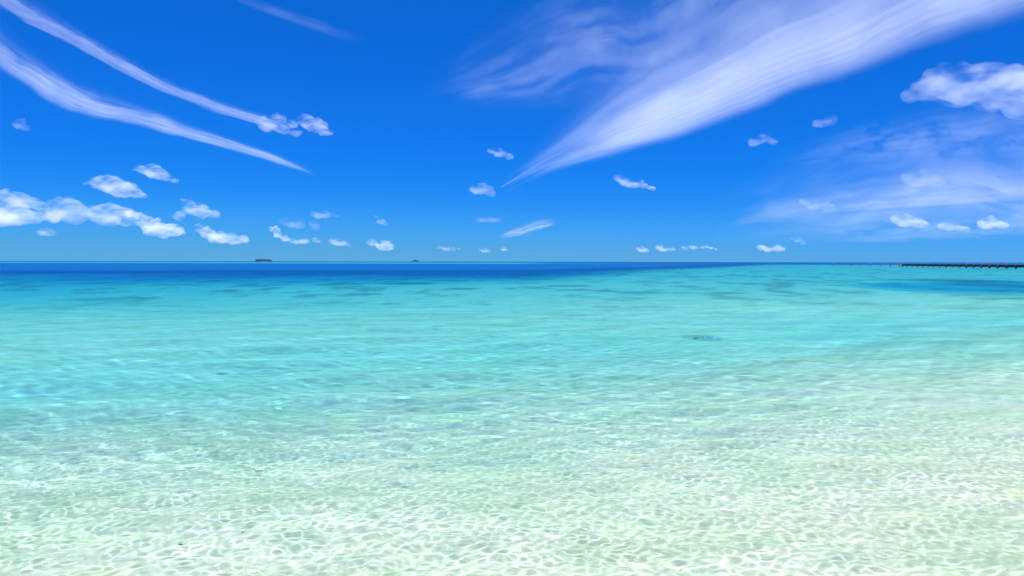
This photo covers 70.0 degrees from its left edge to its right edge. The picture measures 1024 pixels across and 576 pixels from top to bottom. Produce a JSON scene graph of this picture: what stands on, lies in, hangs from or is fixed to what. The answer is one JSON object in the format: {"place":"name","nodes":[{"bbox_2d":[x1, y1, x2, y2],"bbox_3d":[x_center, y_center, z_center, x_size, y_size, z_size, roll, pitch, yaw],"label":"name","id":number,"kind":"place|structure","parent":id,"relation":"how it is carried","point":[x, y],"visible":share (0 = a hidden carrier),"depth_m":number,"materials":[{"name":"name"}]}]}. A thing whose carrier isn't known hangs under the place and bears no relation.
{"place":"outdoors","nodes":[
{"label":"outdoors","id":0,"kind":"place"},
{"bbox_2d":[0,261,1023,575],"bbox_3d":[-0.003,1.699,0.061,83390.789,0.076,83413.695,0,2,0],"label":"water","id":1,"kind":"structure","parent":0,"point":[448,419],"depth_m":7.92,"materials":[{"name":"teal liquid"}]},
{"bbox_2d":[255,259,271,260],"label":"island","id":2,"kind":"structure","parent":1,"relation":"in","point":[263,260],"depth_m":4529.10,"materials":[{"name":"grey plant"}]},
{"bbox_2d":[0,0,1023,261],"label":"sky","id":3,"kind":"structure","parent":0,"point":[131,130],"materials":[{"name":"blue"}]},
{"bbox_3d":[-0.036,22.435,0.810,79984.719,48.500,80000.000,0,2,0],"label":"seabed","id":4,"kind":"structure","parent":0,"visible":0},
{"bbox_2d":[902,263,1023,268],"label":"pier","id":5,"kind":"structure","parent":4,"relation":"in","point":[988,265],"depth_m":228.68,"materials":[{"name":"brown wood"}]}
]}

